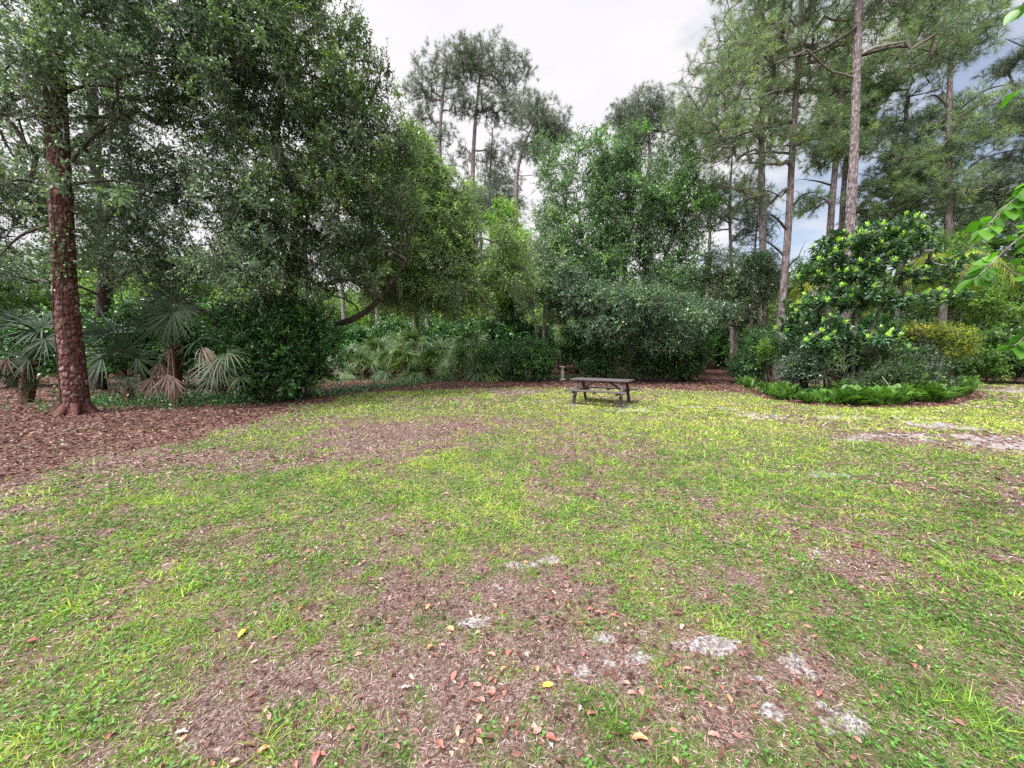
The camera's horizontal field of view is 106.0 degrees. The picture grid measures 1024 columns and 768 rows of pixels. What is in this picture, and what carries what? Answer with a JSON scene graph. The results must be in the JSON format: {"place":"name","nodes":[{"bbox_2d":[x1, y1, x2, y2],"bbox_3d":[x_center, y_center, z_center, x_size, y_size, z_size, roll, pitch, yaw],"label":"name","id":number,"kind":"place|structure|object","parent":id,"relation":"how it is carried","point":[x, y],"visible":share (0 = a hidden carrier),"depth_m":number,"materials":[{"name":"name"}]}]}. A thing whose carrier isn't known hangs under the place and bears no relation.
{"place":"outdoors","nodes":[
{"label":"outdoors","id":0,"kind":"place"},
{"bbox_2d":[0,358,1023,767],"bbox_3d":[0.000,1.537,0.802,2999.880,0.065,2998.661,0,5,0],"label":"ground","id":1,"kind":"structure","parent":0,"point":[516,682],"depth_m":2.42,"materials":[{"name":"soil"}]},
{"bbox_2d":[0,248,43,313],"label":"tree","id":2,"kind":"object","parent":1,"relation":"on","point":[9,289],"visible":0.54,"depth_m":25.01,"materials":[{"name":"green plant"}]},
{"bbox_2d":[0,286,51,373],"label":"tree","id":3,"kind":"object","parent":1,"relation":"on","point":[15,302],"visible":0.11,"depth_m":26.22,"materials":[{"name":"green plant"}]},
{"bbox_2d":[0,308,52,386],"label":"wood shrub","id":4,"kind":"object","parent":1,"relation":"on","point":[5,341],"visible":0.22,"depth_m":16.36,"materials":[{"name":"green plant"}]},
{"bbox_2d":[0,301,56,403],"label":"palmetto","id":5,"kind":"object","parent":1,"relation":"on","point":[27,386],"visible":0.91,"depth_m":10.86,"materials":[{"name":"green plant"}]},
{"bbox_2d":[11,299,124,381],"bbox_3d":[-19.605,-1.666,17.338,3.713,4.220,3.780,2,6,27],"label":"wood shrub","id":6,"kind":"object","parent":1,"relation":"on","point":[50,366],"visible":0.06,"depth_m":16.32,"materials":[{"name":"green plant"}]},
{"bbox_2d":[0,0,171,416],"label":"pine tree","id":7,"kind":"object","parent":1,"relation":"on","point":[72,401],"visible":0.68,"depth_m":9.50,"materials":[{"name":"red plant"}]},
{"bbox_2d":[0,0,98,412],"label":"climbing vine","id":8,"kind":"object","parent":7,"relation":"attached to","point":[48,270],"visible":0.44,"depth_m":9.31,"materials":[{"name":"plant"}]},
{"bbox_2d":[42,260,145,371],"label":"tree","id":9,"kind":"object","parent":1,"relation":"on","point":[88,301],"visible":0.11,"depth_m":27.63,"materials":[{"name":"green plant"}]},
{"bbox_2d":[81,299,177,402],"bbox_3d":[-10.994,-0.828,10.971,2.640,3.152,1.759,1,5,17],"label":"palmetto","id":10,"kind":"object","parent":1,"relation":"on","point":[127,383],"visible":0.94,"depth_m":10.81,"materials":[{"name":"green plant"}]},
{"bbox_2d":[82,288,192,388],"bbox_3d":[-15.700,-1.714,16.242,4.079,4.636,4.153,0,5,-5],"label":"wood shrub","id":11,"kind":"object","parent":1,"relation":"on","point":[113,367],"visible":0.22,"depth_m":15.27,"materials":[{"name":"green plant"}]},
{"bbox_2d":[93,272,188,374],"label":"tree","id":12,"kind":"object","parent":1,"relation":"on","point":[134,289],"visible":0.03,"depth_m":24.80,"materials":[{"name":"green plant"}]},
{"bbox_2d":[0,0,315,389],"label":"oak tree","id":13,"kind":"object","parent":1,"relation":"on","point":[107,204],"visible":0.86,"depth_m":10.16,"materials":[{"name":"green plant"}]},
{"bbox_2d":[120,272,209,407],"bbox_3d":[-10.011,-1.272,10.873,2.544,4.019,1.796,0,5,0],"label":"palmetto","id":14,"kind":"object","parent":1,"relation":"on","point":[173,381],"visible":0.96,"depth_m":10.81,"materials":[{"name":"green plant"}]},
{"bbox_2d":[134,296,232,387],"bbox_3d":[-13.665,-1.700,16.775,3.965,4.506,4.036,1,5,7],"label":"wood shrub","id":15,"kind":"object","parent":1,"relation":"on","point":[188,360],"visible":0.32,"depth_m":15.78,"materials":[{"name":"green plant"}]},
{"bbox_2d":[166,254,247,317],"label":"tree","id":16,"kind":"object","parent":1,"relation":"on","point":[206,297],"visible":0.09,"depth_m":28.84,"materials":[{"name":"green plant"}]},
{"bbox_2d":[172,327,255,395],"bbox_3d":[-9.295,-0.496,11.772,1.728,2.450,5.354,-5,7,-44],"label":"palmetto","id":17,"kind":"object","parent":1,"relation":"on","point":[215,374],"visible":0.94,"depth_m":10.47,"materials":[{"name":"green plant"}]},
{"bbox_2d":[192,289,352,402],"bbox_3d":[-7.866,-1.316,12.635,4.530,3.802,3.894,0,5,0],"label":"round shrub","id":18,"kind":"object","parent":1,"relation":"on","point":[286,345],"visible":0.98,"depth_m":11.88,"materials":[{"name":"green plant"}]},
{"bbox_2d":[142,0,434,392],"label":"oak tree","id":19,"kind":"object","parent":1,"relation":"on","point":[349,90],"visible":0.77,"depth_m":11.57,"materials":[{"name":"green plant"}]},
{"bbox_2d":[279,268,349,343],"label":"tree","id":20,"kind":"object","parent":1,"relation":"on","point":[325,305],"visible":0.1,"depth_m":28.50,"materials":[{"name":"green plant"}]},
{"bbox_2d":[329,318,365,373],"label":"wood shrub","id":21,"kind":"object","parent":1,"relation":"on","point":[352,339],"visible":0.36,"depth_m":24.32,"materials":[{"name":"green plant"}]},
{"bbox_2d":[325,340,373,376],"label":"palmetto","id":22,"kind":"object","parent":1,"relation":"on","point":[352,345],"visible":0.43,"depth_m":23.43,"materials":[{"name":"green plant"}]},
{"bbox_2d":[328,290,373,330],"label":"tree","id":23,"kind":"object","parent":1,"relation":"on","point":[349,308],"visible":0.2,"depth_m":29.95,"materials":[{"name":"green plant"}]},
{"bbox_2d":[334,346,390,380],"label":"palmetto","id":24,"kind":"object","parent":1,"relation":"on","point":[347,373],"visible":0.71,"depth_m":21.49,"materials":[{"name":"green plant"}]},
{"bbox_2d":[349,333,395,378],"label":"palmetto","id":25,"kind":"object","parent":1,"relation":"on","point":[374,344],"visible":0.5,"depth_m":22.61,"materials":[{"name":"green plant"}]},
{"bbox_2d":[348,295,411,329],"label":"tree","id":26,"kind":"object","parent":1,"relation":"on","point":[372,313],"visible":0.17,"depth_m":33.53,"materials":[{"name":"green plant"}]},
{"bbox_2d":[361,313,412,373],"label":"wood shrub","id":27,"kind":"object","parent":1,"relation":"on","point":[386,323],"visible":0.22,"depth_m":24.97,"materials":[{"name":"green plant"}]},
{"bbox_2d":[368,343,426,380],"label":"palmetto","id":28,"kind":"object","parent":1,"relation":"on","point":[393,362],"visible":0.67,"depth_m":21.10,"materials":[{"name":"green plant"}]},
{"bbox_2d":[381,322,433,375],"bbox_3d":[-5.937,-1.866,21.927,3.158,3.374,3.204,-4,6,-39],"label":"palmetto","id":29,"kind":"object","parent":1,"relation":"on","point":[414,338],"visible":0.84,"depth_m":21.48,"materials":[{"name":"green plant"}]},
{"bbox_2d":[394,315,451,374],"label":"wood shrub","id":30,"kind":"object","parent":1,"relation":"on","point":[431,333],"visible":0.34,"depth_m":25.04,"materials":[{"name":"green plant"}]},
{"bbox_2d":[398,341,456,379],"bbox_3d":[-4.566,-0.966,21.203,3.777,2.993,2.922,-2,5,-25],"label":"palmetto","id":31,"kind":"object","parent":1,"relation":"on","point":[430,353],"visible":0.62,"depth_m":21.04,"materials":[{"name":"green plant"}]},
{"bbox_2d":[320,110,545,370],"bbox_3d":[-3.095,-5.948,18.756,9.372,12.143,9.998,0,5,0],"label":"oak tree","id":32,"kind":"object","parent":1,"relation":"on","point":[447,235],"visible":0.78,"depth_m":16.38,"materials":[{"name":"green plant"}]},
{"bbox_2d":[394,28,481,323],"bbox_3d":[-6.505,-15.767,34.804,7.687,28.749,6.251,0,5,0],"label":"pine tree","id":33,"kind":"object","parent":1,"relation":"on","point":[445,74],"visible":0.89,"depth_m":33.49,"materials":[{"name":"green plant"}]},
{"bbox_2d":[419,335,466,377],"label":"palmetto","id":34,"kind":"object","parent":1,"relation":"on","point":[438,344],"visible":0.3,"depth_m":22.99,"materials":[{"name":"green plant"}]},
{"bbox_2d":[431,317,467,371],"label":"wood shrub","id":35,"kind":"object","parent":1,"relation":"on","point":[449,330],"visible":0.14,"depth_m":25.16,"materials":[{"name":"green plant"}]},
{"bbox_2d":[432,340,490,381],"bbox_3d":[-2.629,-0.906,21.103,3.734,3.186,3.178,0,5,0],"label":"palmetto","id":36,"kind":"object","parent":1,"relation":"on","point":[460,355],"visible":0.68,"depth_m":20.48,"materials":[{"name":"green plant"}]},
{"bbox_2d":[434,324,493,373],"bbox_3d":[-2.342,-1.842,21.765,3.301,3.235,3.203,-5,7,-43],"label":"palmetto","id":37,"kind":"object","parent":1,"relation":"on","point":[472,336],"visible":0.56,"depth_m":21.61,"materials":[{"name":"green plant"}]},
{"bbox_2d":[449,318,494,374],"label":"wood shrub","id":38,"kind":"object","parent":1,"relation":"on","point":[482,325],"visible":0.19,"depth_m":24.97,"materials":[{"name":"green plant"}]},
{"bbox_2d":[462,178,501,370],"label":"bare trunk tree","id":39,"kind":"object","parent":1,"relation":"on","point":[489,201],"visible":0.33,"depth_m":26.60,"materials":[{"name":"green plant"}]},
{"bbox_2d":[453,340,513,381],"bbox_3d":[-1.396,-0.950,20.913,3.299,2.956,3.510,5,7,44],"label":"palmetto","id":40,"kind":"object","parent":1,"relation":"on","point":[487,376],"visible":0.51,"depth_m":20.51,"materials":[{"name":"green plant"}]},
{"bbox_2d":[443,128,529,364],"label":"pine tree","id":41,"kind":"object","parent":1,"relation":"on","point":[460,153],"visible":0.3,"depth_m":38.06,"materials":[{"name":"green plant"}]},
{"bbox_2d":[448,23,539,320],"bbox_3d":[-1.586,-16.371,35.760,8.494,29.810,6.394,0,5,0],"label":"pine tree","id":42,"kind":"object","parent":1,"relation":"on","point":[481,69],"visible":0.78,"depth_m":34.37,"materials":[{"name":"green plant"}]},
{"bbox_2d":[2,371,995,411],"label":"undergrowth","id":43,"kind":"object","parent":1,"relation":"on","point":[103,400],"visible":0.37,"depth_m":12.81,"materials":[{"name":"green plant"}]},
{"bbox_2d":[482,312,535,374],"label":"wood shrub","id":44,"kind":"object","parent":1,"relation":"on","point":[507,330],"visible":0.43,"depth_m":24.36,"materials":[{"name":"green plant"}]},
{"bbox_2d":[471,193,550,374],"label":"young tree","id":45,"kind":"object","parent":1,"relation":"on","point":[510,310],"visible":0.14,"depth_m":23.82,"materials":[{"name":"green plant"}]},
{"bbox_2d":[0,241,1022,371],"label":"distant wood","id":46,"kind":"object","parent":1,"relation":"on","point":[48,296],"visible":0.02,"depth_m":30.56,"materials":[{"name":"green plant"}]},
{"bbox_2d":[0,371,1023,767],"bbox_3d":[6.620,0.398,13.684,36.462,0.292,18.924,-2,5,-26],"label":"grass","id":47,"kind":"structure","parent":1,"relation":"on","point":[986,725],"depth_m":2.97,"materials":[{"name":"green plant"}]},
{"bbox_2d":[0,366,1023,767],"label":"leaf litter","id":48,"kind":"object","parent":1,"relation":"on","point":[206,432],"visible":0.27,"depth_m":3.45,"materials":[{"name":"brown plant"}]},
{"bbox_2d":[0,418,1023,767],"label":"lawn weeds","id":49,"kind":"object","parent":1,"relation":"on","point":[588,764],"visible":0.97,"depth_m":2.80,"materials":[{"name":"green plant"}]},
{"bbox_2d":[472,334,560,381],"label":"shrub","id":50,"kind":"object","parent":1,"relation":"on","point":[537,358],"visible":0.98,"depth_m":19.92,"materials":[{"name":"green plant"}]},
{"bbox_2d":[506,199,573,380],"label":"tree","id":51,"kind":"object","parent":1,"relation":"on","point":[543,245],"visible":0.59,"depth_m":19.84,"materials":[{"name":"green plant"}]},
{"bbox_2d":[518,320,565,373],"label":"wood shrub","id":52,"kind":"object","parent":1,"relation":"on","point":[539,329],"visible":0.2,"depth_m":25.08,"materials":[{"name":"green plant"}]},
{"bbox_2d":[509,86,574,334],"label":"pine tree","id":53,"kind":"object","parent":1,"relation":"on","point":[550,120],"visible":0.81,"depth_m":30.72,"materials":[{"name":"green plant"}]},
{"bbox_2d":[523,296,585,369],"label":"tree","id":54,"kind":"object","parent":1,"relation":"on","point":[537,319],"visible":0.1,"depth_m":32.74,"materials":[{"name":"green plant"}]},
{"bbox_2d":[557,321,599,373],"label":"wood shrub","id":55,"kind":"object","parent":1,"relation":"on","point":[574,343],"visible":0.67,"depth_m":25.77,"materials":[{"name":"green plant"}]},
{"bbox_2d":[564,377,638,407],"bbox_3d":[2.747,0.246,11.816,1.865,0.799,1.601,3,6,31],"label":"picnic table","id":56,"kind":"object","parent":1,"relation":"on","point":[621,388],"visible":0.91,"depth_m":11.62,"materials":[{"name":"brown wood"}]},
{"bbox_2d":[572,329,639,378],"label":"dark shrub","id":57,"kind":"object","parent":1,"relation":"on","point":[600,359],"visible":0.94,"depth_m":19.96,"materials":[{"name":"green plant"}]},
{"bbox_2d":[524,115,735,378],"bbox_3d":[6.116,-7.144,20.975,11.260,13.963,6.223,0,5,0],"label":"broadleaf tree","id":58,"kind":"object","parent":1,"relation":"on","point":[609,181],"visible":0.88,"depth_m":20.14,"materials":[{"name":"green plant"}]},
{"bbox_2d":[541,252,742,379],"bbox_3d":[6.186,-3.106,18.682,9.653,6.430,4.903,0,5,0],"label":"tree","id":59,"kind":"object","parent":1,"relation":"on","point":[612,308],"visible":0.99,"depth_m":18.00,"materials":[{"name":"green plant"}]},
{"bbox_2d":[599,78,701,327],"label":"pine tree","id":60,"kind":"object","parent":1,"relation":"on","point":[621,112],"visible":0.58,"depth_m":31.38,"materials":[{"name":"green plant"}]},
{"bbox_2d":[617,326,699,380],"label":"dark shrub","id":61,"kind":"object","parent":1,"relation":"on","point":[654,365],"visible":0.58,"depth_m":19.65,"materials":[{"name":"green plant"}]},
{"bbox_2d":[656,325,717,381],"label":"dark shrub","id":62,"kind":"object","parent":1,"relation":"on","point":[690,371],"visible":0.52,"depth_m":19.77,"materials":[{"name":"green plant"}]},
{"bbox_2d":[658,252,719,329],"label":"tree","id":63,"kind":"object","parent":1,"relation":"on","point":[703,294],"visible":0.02,"depth_m":32.44,"materials":[{"name":"green plant"}]},
{"bbox_2d":[684,178,738,372],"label":"bare trunk tree","id":64,"kind":"object","parent":1,"relation":"on","point":[709,233],"visible":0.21,"depth_m":26.93,"materials":[{"name":"green plant"}]},
{"bbox_2d":[701,323,740,369],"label":"wood shrub","id":65,"kind":"object","parent":1,"relation":"on","point":[722,344],"visible":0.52,"depth_m":31.80,"materials":[{"name":"green plant"}]},
{"bbox_2d":[689,243,781,367],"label":"tree","id":66,"kind":"object","parent":1,"relation":"on","point":[728,288],"visible":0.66,"depth_m":21.25,"materials":[{"name":"green plant"}]},
{"bbox_2d":[696,156,776,371],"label":"pine tree","id":67,"kind":"object","parent":1,"relation":"on","point":[742,219],"visible":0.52,"depth_m":26.77,"materials":[{"name":"green plant"}]},
{"bbox_2d":[661,0,812,324],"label":"pine tree","id":68,"kind":"object","parent":1,"relation":"on","point":[762,222],"visible":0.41,"depth_m":25.16,"materials":[{"name":"green plant"}]},
{"bbox_2d":[721,325,777,382],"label":"dark shrub","id":69,"kind":"object","parent":1,"relation":"on","point":[745,363],"visible":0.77,"depth_m":18.48,"materials":[{"name":"green plant"}]},
{"bbox_2d":[732,205,780,335],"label":"bare trunk tree","id":70,"kind":"object","parent":1,"relation":"on","point":[769,219],"visible":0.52,"depth_m":29.11,"materials":[{"name":"green plant"}]},
{"bbox_2d":[734,246,789,378],"bbox_3d":[13.555,-3.782,20.932,2.829,7.299,2.531,0,5,0],"label":"vine draped snag","id":71,"kind":"object","parent":1,"relation":"on","point":[759,259],"visible":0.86,"depth_m":20.56,"materials":[{"name":"plant"}]},
{"bbox_2d":[738,291,788,342],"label":"tree","id":72,"kind":"object","parent":1,"relation":"on","point":[742,331],"visible":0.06,"depth_m":35.55,"materials":[{"name":"green plant"}]},
{"bbox_2d":[749,337,782,383],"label":"lime shrub","id":73,"kind":"object","parent":1,"relation":"on","point":[762,350],"visible":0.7,"depth_m":17.44,"materials":[{"name":"green plant"}]},
{"bbox_2d":[661,0,887,381],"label":"pine tree","id":74,"kind":"object","parent":1,"relation":"on","point":[807,16],"visible":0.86,"depth_m":18.70,"materials":[{"name":"green plant"}]},
{"bbox_2d":[766,251,839,335],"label":"broadleaf tree","id":75,"kind":"object","parent":1,"relation":"on","point":[794,284],"visible":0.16,"depth_m":25.41,"materials":[{"name":"green plant"}]},
{"bbox_2d":[771,317,844,388],"bbox_3d":[10.332,-0.946,13.525,2.253,2.866,2.146,0,5,0],"label":"island shrub","id":76,"kind":"object","parent":1,"relation":"on","point":[805,371],"visible":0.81,"depth_m":13.18,"materials":[{"name":"green plant"}]},
{"bbox_2d":[766,322,887,388],"bbox_3d":[12.099,-1.117,15.021,3.826,2.984,2.670,2,5,21],"label":"island shrub","id":77,"kind":"object","parent":1,"relation":"on","point":[777,342],"visible":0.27,"depth_m":15.20,"materials":[{"name":"green plant"}]},
{"bbox_2d":[786,278,888,383],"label":"feather palm","id":78,"kind":"object","parent":1,"relation":"on","point":[796,298],"visible":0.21,"depth_m":18.70,"materials":[{"name":"green plant"}]},
{"bbox_2d":[822,384,868,403],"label":"sword fern","id":79,"kind":"object","parent":1,"relation":"on","point":[851,394],"visible":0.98,"depth_m":11.24,"materials":[{"name":"green plant"}]},
{"bbox_2d":[783,0,908,374],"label":"pine tree","id":80,"kind":"object","parent":1,"relation":"on","point":[834,152],"visible":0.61,"depth_m":23.28,"materials":[{"name":"green plant"}]},
{"bbox_2d":[802,54,911,372],"bbox_3d":[22.320,-10.895,26.136,5.735,20.571,4.846,0,5,0],"label":"pine tree","id":81,"kind":"object","parent":1,"relation":"on","point":[841,226],"visible":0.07,"depth_m":24.89,"materials":[{"name":"green plant"}]},
{"bbox_2d":[704,0,1012,385],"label":"pine tree","id":82,"kind":"object","parent":1,"relation":"on","point":[960,35],"visible":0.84,"depth_m":15.20,"materials":[{"name":"green plant"}]},
{"bbox_2d":[815,333,937,388],"bbox_3d":[11.512,-0.537,12.363,3.099,2.270,2.294,0,5,0],"label":"island shrub","id":83,"kind":"object","parent":1,"relation":"on","point":[893,370],"visible":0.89,"depth_m":12.05,"materials":[{"name":"green plant"}]},
{"bbox_2d":[772,209,985,380],"bbox_3d":[13.090,-2.753,13.527,7.377,6.474,3.496,0,5,0],"label":"magnolia","id":84,"kind":"object","parent":1,"relation":"on","point":[873,249],"visible":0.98,"depth_m":13.28,"materials":[{"name":"green plant"}]},
{"bbox_2d":[852,311,921,369],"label":"wood shrub","id":85,"kind":"object","parent":1,"relation":"on","point":[866,322],"visible":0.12,"depth_m":21.91,"materials":[{"name":"green plant"}]},
{"bbox_2d":[874,382,919,403],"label":"sword fern","id":86,"kind":"object","parent":1,"relation":"on","point":[901,399],"visible":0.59,"depth_m":11.15,"materials":[{"name":"green plant"}]},
{"bbox_2d":[834,50,975,325],"bbox_3d":[25.247,-10.725,24.992,7.555,20.423,6.010,0,5,0],"label":"pine tree","id":87,"kind":"object","parent":1,"relation":"on","point":[875,211],"visible":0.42,"depth_m":24.24,"materials":[{"name":"green plant"}]},
{"bbox_2d":[854,222,955,326],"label":"feather palm","id":88,"kind":"object","parent":1,"relation":"on","point":[896,312],"visible":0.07,"depth_m":22.13,"materials":[{"name":"green plant"}]},
{"bbox_2d":[889,225,981,322],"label":"feather palm","id":89,"kind":"object","parent":1,"relation":"on","point":[957,228],"visible":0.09,"depth_m":24.70,"materials":[{"name":"green plant"}]},
{"bbox_2d":[902,330,970,388],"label":"island shrub","id":90,"kind":"object","parent":1,"relation":"on","point":[935,364],"visible":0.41,"depth_m":12.84,"materials":[{"name":"green plant"}]},
{"bbox_2d":[895,317,984,382],"bbox_3d":[14.292,-0.881,13.075,2.382,2.817,2.009,4,6,36],"label":"golden shrub","id":91,"kind":"object","parent":1,"relation":"on","point":[957,336],"visible":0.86,"depth_m":12.70,"materials":[{"name":"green plant"}]},
{"bbox_2d":[861,0,1023,377],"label":"pine tree","id":92,"kind":"object","parent":1,"relation":"on","point":[947,188],"visible":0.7,"depth_m":21.34,"materials":[{"name":"green plant"}]},
{"bbox_2d":[920,379,974,401],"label":"sword fern","id":93,"kind":"object","parent":1,"relation":"on","point":[934,383],"visible":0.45,"depth_m":11.69,"materials":[{"name":"green plant"}]},
{"bbox_2d":[877,250,1021,380],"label":"feather palm","id":94,"kind":"object","parent":1,"relation":"on","point":[942,313],"visible":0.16,"depth_m":15.61,"materials":[{"name":"green plant"}]},
{"bbox_2d":[900,229,1023,376],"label":"broadleaf tree","id":95,"kind":"object","parent":1,"relation":"on","point":[989,310],"visible":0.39,"depth_m":21.30,"materials":[{"name":"green plant"}]},
{"bbox_2d":[926,321,1023,383],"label":"bright shrub","id":96,"kind":"object","parent":1,"relation":"on","point":[989,361],"visible":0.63,"depth_m":18.30,"materials":[{"name":"green plant"}]},
{"bbox_2d":[938,169,1023,329],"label":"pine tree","id":97,"kind":"object","parent":1,"relation":"on","point":[1006,223],"visible":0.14,"depth_m":28.29,"materials":[{"name":"green plant"}]},
{"bbox_2d":[953,37,1023,215],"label":"pine tree","id":98,"kind":"object","parent":1,"relation":"on","point":[1008,161],"visible":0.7,"depth_m":21.16,"materials":[{"name":"green plant"}]},
{"bbox_2d":[955,2,1023,359],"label":"young tree","id":99,"kind":"object","parent":1,"relation":"on","point":[986,277],"visible":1,"depth_m":2.70,"materials":[{"name":"green plant"}]},
{"bbox_2d":[963,216,1023,375],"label":"broadleaf tree","id":100,"kind":"object","parent":1,"relation":"on","point":[996,247],"visible":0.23,"depth_m":23.80,"materials":[{"name":"green plant"}]},
{"bbox_2d":[989,316,1023,371],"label":"bright shrub","id":101,"kind":"object","parent":1,"relation":"on","point":[1006,336],"visible":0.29,"depth_m":18.27,"materials":[{"name":"green plant"}]},
{"bbox_2d":[0,0,1023,333],"label":"sky","id":102,"kind":"structure","parent":0,"point":[588,53],"materials":[{"name":"white"}]},
{"bbox_2d":[924,188,992,235],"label":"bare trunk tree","id":103,"kind":"object","parent":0,"point":[973,212],"visible":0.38,"depth_m":25.60,"materials":[{"name":"green plant"}]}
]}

